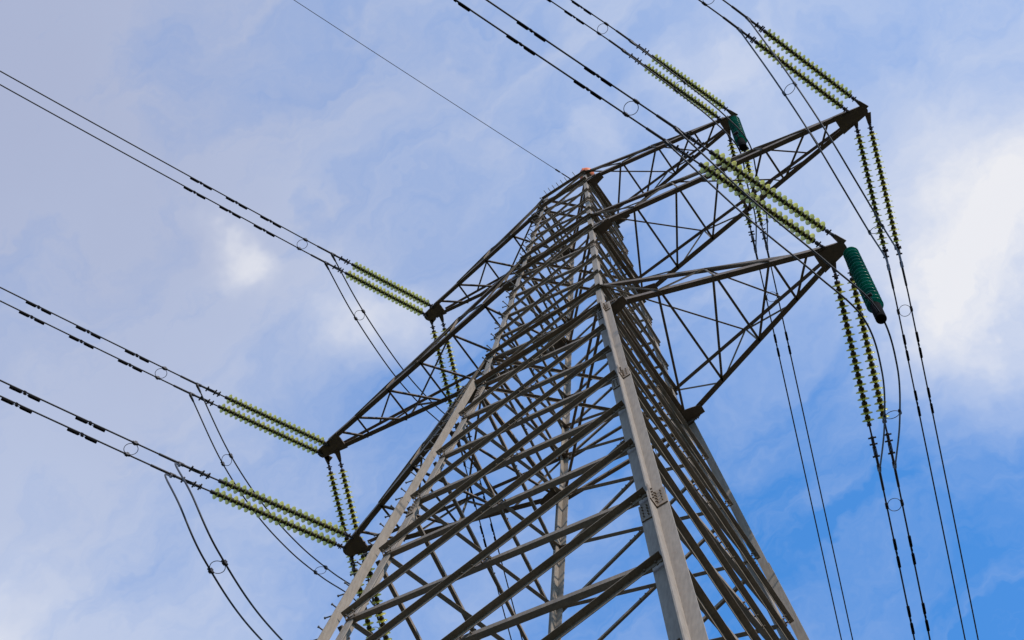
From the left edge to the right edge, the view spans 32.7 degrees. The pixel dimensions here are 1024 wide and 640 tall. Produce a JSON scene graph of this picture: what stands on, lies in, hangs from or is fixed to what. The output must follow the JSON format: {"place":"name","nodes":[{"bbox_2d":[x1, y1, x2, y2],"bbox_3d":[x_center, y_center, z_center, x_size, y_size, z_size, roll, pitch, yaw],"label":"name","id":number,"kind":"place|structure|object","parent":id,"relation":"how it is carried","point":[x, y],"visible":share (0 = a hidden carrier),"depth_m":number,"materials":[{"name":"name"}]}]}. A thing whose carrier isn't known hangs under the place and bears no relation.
{"place":"outdoors","nodes":[
{"label":"outdoors","id":0,"kind":"place"},
{"bbox_2d":[0,0,1023,639],"label":"sky","id":1,"kind":"structure","parent":0,"point":[269,105],"materials":[{"name":"blue"}]},
{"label":"power cable","id":2,"kind":"object","parent":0,"visible":0},
{"bbox_2d":[196,384,374,605],"bbox_3d":[-6.557,5.527,50.746,0.467,2.245,8.806,-32,-73,13],"label":"jumper cable","id":3,"kind":"object","parent":2,"relation":"hanging from","point":[198,388],"visible":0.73,"depth_m":49.96,"materials":[{"name":"metal"}]},
{"bbox_2d":[314,565,327,574],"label":"ring spacer","id":4,"kind":"object","parent":3,"relation":"attached to","point":[325,568],"visible":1,"depth_m":50.43,"materials":[{"name":"metal"}]},
{"label":"ground","id":5,"kind":"structure","parent":0,"visible":0},
{"bbox_2d":[314,101,870,639],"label":"transmission tower","id":6,"kind":"structure","parent":5,"relation":"on","point":[684,601],"depth_m":40.20,"materials":[{"name":"metal"}]},
{"bbox_2d":[198,396,322,455],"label":"insulator string","id":7,"kind":"object","parent":6,"relation":"attached to","point":[264,427],"visible":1,"depth_m":51.77,"materials":[{"name":"glass"}]},
{"bbox_2d":[0,300,201,399],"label":"power cable","id":8,"kind":"object","parent":7,"relation":"attached to","point":[92,346],"visible":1,"depth_m":48.94,"materials":[{"name":"metal"}]},
{"bbox_2d":[155,366,167,379],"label":"ring spacer","id":9,"kind":"object","parent":8,"relation":"attached to","point":[163,368],"visible":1,"depth_m":49.90,"materials":[{"name":"metal"}]},
{"bbox_2d":[177,477,345,549],"bbox_3d":[-6.161,4.804,43.247,5.023,0.296,0.296,28,-69,-30],"label":"insulator string","id":10,"kind":"object","parent":6,"relation":"attached to","point":[234,501],"visible":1,"depth_m":43.30,"materials":[{"name":"glass"}]},
{"bbox_2d":[0,395,182,480],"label":"power cable","id":11,"kind":"object","parent":10,"relation":"attached to","point":[30,411],"visible":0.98,"depth_m":40.72,"materials":[{"name":"metal"}]},
{"bbox_2d":[123,441,138,456],"bbox_3d":[-9.023,3.052,41.308,0.467,0.142,0.334,-32,-73,13],"label":"ring spacer","id":12,"kind":"object","parent":11,"relation":"attached to","point":[136,443],"visible":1,"depth_m":41.28,"materials":[{"name":"metal"}]},
{"bbox_2d":[205,386,329,446],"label":"insulator string","id":13,"kind":"object","parent":6,"relation":"attached to","point":[270,417],"visible":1,"depth_m":51.65,"materials":[{"name":"glass"}]},
{"bbox_2d":[0,287,208,390],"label":"power cable","id":14,"kind":"object","parent":13,"relation":"attached to","point":[100,337],"visible":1,"depth_m":48.81,"materials":[{"name":"metal"}]},
{"bbox_2d":[185,466,353,538],"bbox_3d":[-5.940,4.529,43.133,5.023,0.296,0.296,28,-69,-30],"label":"insulator string","id":15,"kind":"object","parent":6,"relation":"attached to","point":[311,519],"visible":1,"depth_m":43.20,"materials":[{"name":"glass"}]},
{"bbox_2d":[0,379,193,470],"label":"power cable","id":16,"kind":"object","parent":15,"relation":"attached to","point":[77,417],"visible":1,"depth_m":40.56,"materials":[{"name":"metal"}]},
{"bbox_2d":[326,462,358,595],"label":"insulator string","id":17,"kind":"object","parent":6,"relation":"attached to","point":[337,500],"visible":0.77,"depth_m":52.89,"materials":[{"name":"glass"}]},
{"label":"power cable","id":18,"kind":"object","parent":17,"relation":"attached to","visible":0},
{"bbox_2d":[189,393,355,600],"bbox_3d":[-6.844,5.704,50.824,0.465,2.245,8.560,-32,-73,13],"label":"jumper cable","id":19,"kind":"object","parent":18,"relation":"hanging from","point":[190,396],"visible":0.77,"depth_m":50.06,"materials":[{"name":"metal"}]},
{"bbox_2d":[220,453,232,466],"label":"ring spacer","id":20,"kind":"object","parent":19,"relation":"attached to","point":[230,456],"visible":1,"depth_m":49.77,"materials":[{"name":"metal"}]},
{"bbox_2d":[338,459,368,584],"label":"insulator string","id":21,"kind":"object","parent":6,"relation":"attached to","point":[348,496],"visible":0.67,"depth_m":52.84,"materials":[{"name":"glass"}]},
{"bbox_2d":[350,557,374,638],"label":"insulator string","id":22,"kind":"object","parent":6,"relation":"attached to","point":[368,623],"visible":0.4,"depth_m":44.60,"materials":[{"name":"glass"}]},
{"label":"power cable","id":23,"kind":"object","parent":22,"relation":"attached to","visible":0},
{"bbox_2d":[164,473,261,639],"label":"jumper cable","id":24,"kind":"object","parent":23,"relation":"hanging from","point":[207,565],"visible":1,"depth_m":35.30,"materials":[{"name":"metal"}]},
{"bbox_2d":[364,554,391,639],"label":"insulator string","id":25,"kind":"object","parent":6,"relation":"attached to","point":[381,620],"visible":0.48,"depth_m":44.58,"materials":[{"name":"glass"}]},
{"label":"power cable","id":26,"kind":"object","parent":25,"relation":"attached to","visible":0},
{"bbox_2d":[174,462,282,639],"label":"jumper cable","id":27,"kind":"object","parent":26,"relation":"hanging from","point":[220,555],"visible":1,"depth_m":35.24,"materials":[{"name":"metal"}]},
{"bbox_2d":[207,559,227,573],"bbox_3d":[-5.887,4.935,34.883,0.427,0.120,0.321,-32,-73,13],"label":"ring spacer","id":28,"kind":"object","parent":27,"relation":"attached to","point":[224,563],"visible":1,"depth_m":34.86,"materials":[{"name":"metal"}]},
{"bbox_2d":[332,265,427,316],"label":"insulator string","id":29,"kind":"object","parent":6,"relation":"attached to","point":[371,286],"visible":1,"depth_m":57.21,"materials":[{"name":"glass"}]},
{"bbox_2d":[0,84,335,267],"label":"power cable","id":30,"kind":"object","parent":29,"relation":"attached to","point":[233,213],"visible":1,"depth_m":53.69,"materials":[{"name":"metal"}]},
{"bbox_2d":[297,238,307,250],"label":"ring spacer","id":31,"kind":"object","parent":30,"relation":"attached to","point":[305,240],"visible":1,"depth_m":55.52,"materials":[{"name":"metal"}]},
{"bbox_2d":[339,256,434,308],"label":"insulator string","id":32,"kind":"object","parent":6,"relation":"attached to","point":[404,291],"visible":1,"depth_m":57.09,"materials":[{"name":"glass"}]},
{"bbox_2d":[0,71,341,259],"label":"power cable","id":33,"kind":"object","parent":32,"relation":"attached to","point":[239,204],"visible":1,"depth_m":53.50,"materials":[{"name":"metal"}]},
{"bbox_2d":[294,0,570,178],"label":"earth wire","id":34,"kind":"object","parent":6,"relation":"attached to","point":[436,92],"visible":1,"depth_m":55.28,"materials":[{"name":"metal"}]},
{"bbox_2d":[430,323,460,439],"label":"insulator string","id":35,"kind":"object","parent":6,"relation":"attached to","point":[441,363],"visible":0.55,"depth_m":58.21,"materials":[{"name":"glass"}]},
{"bbox_2d":[458,440,511,639],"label":"power cable","id":36,"kind":"object","parent":35,"relation":"attached to","point":[480,526],"visible":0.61,"depth_m":58.73,"materials":[{"name":"metal"}]},
{"bbox_2d":[324,262,458,446],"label":"jumper cable","id":37,"kind":"object","parent":36,"relation":"hanging from","point":[326,265],"visible":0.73,"depth_m":56.16,"materials":[{"name":"metal"}]},
{"bbox_2d":[354,309,365,320],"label":"ring spacer","id":38,"kind":"object","parent":37,"relation":"attached to","point":[363,311],"visible":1,"depth_m":56.01,"materials":[{"name":"metal"}]},
{"bbox_2d":[441,320,471,437],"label":"insulator string","id":39,"kind":"object","parent":6,"relation":"attached to","point":[452,363],"visible":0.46,"depth_m":58.17,"materials":[{"name":"glass"}]},
{"bbox_2d":[468,435,522,639],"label":"power cable","id":40,"kind":"object","parent":39,"relation":"attached to","point":[491,525],"visible":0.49,"depth_m":58.73,"materials":[{"name":"metal"}]},
{"bbox_2d":[331,253,472,447],"bbox_3d":[-3.603,1.226,56.739,0.160,0.928,8.135,-31,-73,13],"label":"jumper cable","id":41,"kind":"object","parent":40,"relation":"hanging from","point":[333,257],"visible":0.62,"depth_m":56.07,"materials":[{"name":"metal"}]},
{"bbox_2d":[580,168,593,178],"bbox_3d":[2.479,-4.791,57.755,0.518,0.560,0.518,5,-69,0],"label":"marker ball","id":42,"kind":"object","parent":6,"relation":"on","point":[591,173],"visible":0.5,"depth_m":57.59,"materials":[{"name":"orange plastic"}]},
{"bbox_2d":[629,53,721,120],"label":"insulator string","id":43,"kind":"object","parent":6,"relation":"attached to","point":[705,108],"visible":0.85,"depth_m":54.82,"materials":[{"name":"glass"}]},
{"bbox_2d":[547,0,631,55],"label":"power cable","id":44,"kind":"object","parent":43,"relation":"attached to","point":[583,23],"visible":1,"depth_m":53.18,"materials":[{"name":"metal"}]},
{"bbox_2d":[597,22,608,35],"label":"ring spacer","id":45,"kind":"object","parent":44,"relation":"attached to","point":[606,24],"visible":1,"depth_m":53.51,"materials":[{"name":"metal"}]},
{"bbox_2d":[636,44,729,111],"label":"insulator string","id":46,"kind":"object","parent":6,"relation":"attached to","point":[701,90],"visible":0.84,"depth_m":54.71,"materials":[{"name":"glass"}]},
{"bbox_2d":[571,0,639,46],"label":"power cable","id":47,"kind":"object","parent":46,"relation":"attached to","point":[590,13],"visible":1,"depth_m":53.31,"materials":[{"name":"metal"}]},
{"bbox_2d":[629,40,767,250],"bbox_3d":[6.454,-5.503,53.719,1.548,2.433,8.010,-32,-73,13],"label":"jumper cable","id":48,"kind":"object","parent":47,"relation":"hanging from","point":[632,42],"visible":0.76,"depth_m":52.80,"materials":[{"name":"metal"}]},
{"bbox_2d":[673,80,685,92],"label":"ring spacer","id":49,"kind":"object","parent":48,"relation":"attached to","point":[675,89],"visible":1,"depth_m":52.88,"materials":[{"name":"metal"}]},
{"bbox_2d":[728,116,748,150],"bbox_3d":[6.984,-5.777,53.838,0.376,3.380,0.690,-32,-73,13],"label":"hanging insulator","id":50,"kind":"object","parent":6,"relation":"hanging from","point":[740,140],"visible":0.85,"depth_m":53.20,"materials":[{"name":"glass"}]},
{"bbox_2d":[727,137,754,241],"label":"insulator string","id":51,"kind":"object","parent":6,"relation":"attached to","point":[733,153],"visible":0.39,"depth_m":55.58,"materials":[{"name":"glass"}]},
{"bbox_2d":[752,239,841,639],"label":"power cable","id":52,"kind":"object","parent":51,"relation":"attached to","point":[775,340],"visible":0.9,"depth_m":57.05,"materials":[{"name":"metal"}]},
{"bbox_2d":[622,49,756,252],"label":"jumper cable","id":53,"kind":"object","parent":52,"relation":"hanging from","point":[626,53],"visible":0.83,"depth_m":53.12,"materials":[{"name":"metal"}]},
{"bbox_2d":[675,145,824,248],"bbox_3d":[5.464,-2.830,40.213,4.849,0.296,0.296,31,-70,-24],"label":"insulator string","id":54,"kind":"object","parent":6,"relation":"attached to","point":[774,213],"visible":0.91,"depth_m":40.26,"materials":[{"name":"glass"}]},
{"bbox_2d":[453,0,677,149],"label":"power cable","id":55,"kind":"object","parent":54,"relation":"attached to","point":[508,36],"visible":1,"depth_m":37.85,"materials":[{"name":"metal"}]},
{"bbox_2d":[622,98,639,116],"bbox_3d":[2.636,-4.693,38.607,0.468,0.133,0.337,-32,-73,13],"label":"ring spacer","id":56,"kind":"object","parent":55,"relation":"attached to","point":[626,114],"visible":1,"depth_m":38.57,"materials":[{"name":"metal"}]},
{"bbox_2d":[741,145,766,239],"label":"insulator string","id":57,"kind":"object","parent":6,"relation":"attached to","point":[759,215],"visible":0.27,"depth_m":55.53,"materials":[{"name":"glass"}]},
{"bbox_2d":[763,237,852,639],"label":"power cable","id":58,"kind":"object","parent":57,"relation":"attached to","point":[786,335],"visible":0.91,"depth_m":57.00,"materials":[{"name":"metal"}]},
{"bbox_2d":[684,132,834,236],"bbox_3d":[5.685,-3.105,40.099,4.849,0.296,0.296,31,-70,-24],"label":"insulator string","id":59,"kind":"object","parent":6,"relation":"attached to","point":[725,162],"visible":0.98,"depth_m":40.15,"materials":[{"name":"glass"}]},
{"bbox_2d":[486,0,688,136],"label":"power cable","id":60,"kind":"object","parent":59,"relation":"attached to","point":[543,39],"visible":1,"depth_m":37.87,"materials":[{"name":"metal"}]},
{"bbox_2d":[746,33,849,113],"bbox_3d":[7.829,-6.800,47.953,3.886,0.296,0.296,34,-71,-16],"label":"insulator string","id":61,"kind":"object","parent":6,"relation":"attached to","point":[803,77],"visible":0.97,"depth_m":47.97,"materials":[{"name":"glass"}]},
{"bbox_2d":[698,0,748,36],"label":"power cable","id":62,"kind":"object","parent":61,"relation":"attached to","point":[733,24],"visible":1,"depth_m":47.25,"materials":[{"name":"metal"}]},
{"bbox_2d":[754,22,858,102],"bbox_3d":[8.050,-7.074,47.839,3.886,0.296,0.296,34,-71,-16],"label":"insulator string","id":63,"kind":"object","parent":6,"relation":"attached to","point":[806,62],"visible":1,"depth_m":47.84,"materials":[{"name":"glass"}]},
{"bbox_2d":[722,0,757,26],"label":"power cable","id":64,"kind":"object","parent":63,"relation":"attached to","point":[743,15],"visible":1,"depth_m":47.17,"materials":[{"name":"metal"}]},
{"bbox_2d":[832,270,879,457],"bbox_3d":[8.192,1.119,41.498,0.296,0.296,4.752,-13,-87,7],"label":"insulator string","id":65,"kind":"object","parent":6,"relation":"attached to","point":[855,362],"visible":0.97,"depth_m":41.43,"materials":[{"name":"glass"}]},
{"bbox_2d":[875,455,914,639],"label":"power cable","id":66,"kind":"object","parent":65,"relation":"attached to","point":[897,556],"visible":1,"depth_m":42.13,"materials":[{"name":"metal"}]},
{"bbox_2d":[664,140,885,472],"bbox_3d":[6.755,-0.139,38.839,1.916,3.264,9.656,-32,-73,13],"label":"jumper cable","id":67,"kind":"object","parent":66,"relation":"hanging from","point":[667,143],"visible":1,"depth_m":37.79,"materials":[{"name":"metal"}]},
{"bbox_2d":[883,409,901,419],"bbox_3d":[8.498,2.117,38.956,0.447,0.192,0.280,-32,-73,13],"label":"ring spacer","id":68,"kind":"object","parent":67,"relation":"attached to","point":[885,417],"visible":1,"depth_m":38.94,"materials":[{"name":"metal"}]},
{"bbox_2d":[885,498,903,510],"bbox_3d":[9.181,4.424,41.871,0.466,0.116,0.343,-32,-73,13],"label":"ring spacer","id":69,"kind":"object","parent":66,"relation":"attached to","point":[901,502],"visible":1,"depth_m":41.84,"materials":[{"name":"metal"}]},
{"bbox_2d":[843,247,886,323],"bbox_3d":[7.898,-0.839,39.083,0.376,4.550,0.690,-32,-73,13],"label":"hanging insulator","id":70,"kind":"object","parent":6,"relation":"hanging from","point":[861,276],"visible":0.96,"depth_m":38.85,"materials":[{"name":"ceramic"}]},
{"bbox_2d":[674,127,900,468],"bbox_3d":[7.042,-0.316,38.761,1.919,3.264,9.901,-32,-73,13],"label":"jumper cable","id":71,"kind":"object","parent":70,"relation":"hanging from","point":[677,130],"visible":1,"depth_m":37.75,"materials":[{"name":"metal"}]},
{"bbox_2d":[847,268,894,454],"bbox_3d":[8.547,1.037,41.454,0.296,0.296,4.752,-13,-87,7],"label":"insulator string","id":72,"kind":"object","parent":6,"relation":"attached to","point":[870,358],"visible":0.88,"depth_m":41.39,"materials":[{"name":"glass"}]},
{"bbox_2d":[890,451,930,639],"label":"power cable","id":73,"kind":"object","parent":72,"relation":"attached to","point":[911,548],"visible":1,"depth_m":42.10,"materials":[{"name":"metal"}]},
{"bbox_2d":[854,126,888,258],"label":"insulator string","id":74,"kind":"object","parent":6,"relation":"attached to","point":[868,180],"visible":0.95,"depth_m":48.59,"materials":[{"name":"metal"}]},
{"bbox_2d":[885,255,965,639],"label":"power cable","id":75,"kind":"object","parent":74,"relation":"attached to","point":[908,358],"visible":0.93,"depth_m":49.52,"materials":[{"name":"metal"}]},
{"bbox_2d":[738,28,890,270],"bbox_3d":[8.371,-3.756,45.444,0.365,6.521,7.912,-32,-73,13],"label":"jumper cable","id":76,"kind":"object","parent":75,"relation":"hanging from","point":[822,153],"visible":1,"depth_m":43.04,"materials":[{"name":"metal"}]},
{"bbox_2d":[896,305,912,316],"bbox_3d":[10.982,-0.270,48.753,0.466,0.120,0.340,-32,-73,13],"label":"ring spacer","id":77,"kind":"object","parent":75,"relation":"attached to","point":[911,310],"visible":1,"depth_m":48.72,"materials":[{"name":"metal"}]},
{"bbox_2d":[867,123,901,255],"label":"insulator string","id":78,"kind":"object","parent":6,"relation":"attached to","point":[882,178],"visible":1,"depth_m":48.54,"materials":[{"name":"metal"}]},
{"bbox_2d":[898,252,978,639],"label":"power cable","id":79,"kind":"object","parent":78,"relation":"attached to","point":[921,357],"visible":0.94,"depth_m":49.48,"materials":[{"name":"metal"}]},
{"bbox_2d":[746,17,903,267],"bbox_3d":[8.660,-3.934,45.366,0.365,6.521,8.158,-32,-73,13],"label":"jumper cable","id":80,"kind":"object","parent":79,"relation":"hanging from","point":[818,119],"visible":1,"depth_m":42.98,"materials":[{"name":"metal"}]},
{"bbox_2d":[782,81,796,95],"bbox_3d":[6.945,-5.777,43.623,0.145,0.304,0.428,43,-73,-14],"label":"ring spacer","id":81,"kind":"object","parent":80,"relation":"attached to","point":[793,83],"visible":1,"depth_m":43.62,"materials":[{"name":"metal"}]},
{"bbox_2d":[868,224,884,234],"bbox_3d":[9.007,-2.231,43.117,0.436,0.217,0.254,-32,-73,13],"label":"ring spacer","id":82,"kind":"object","parent":80,"relation":"attached to","point":[870,233],"visible":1,"depth_m":43.10,"materials":[{"name":"metal"}]}
]}

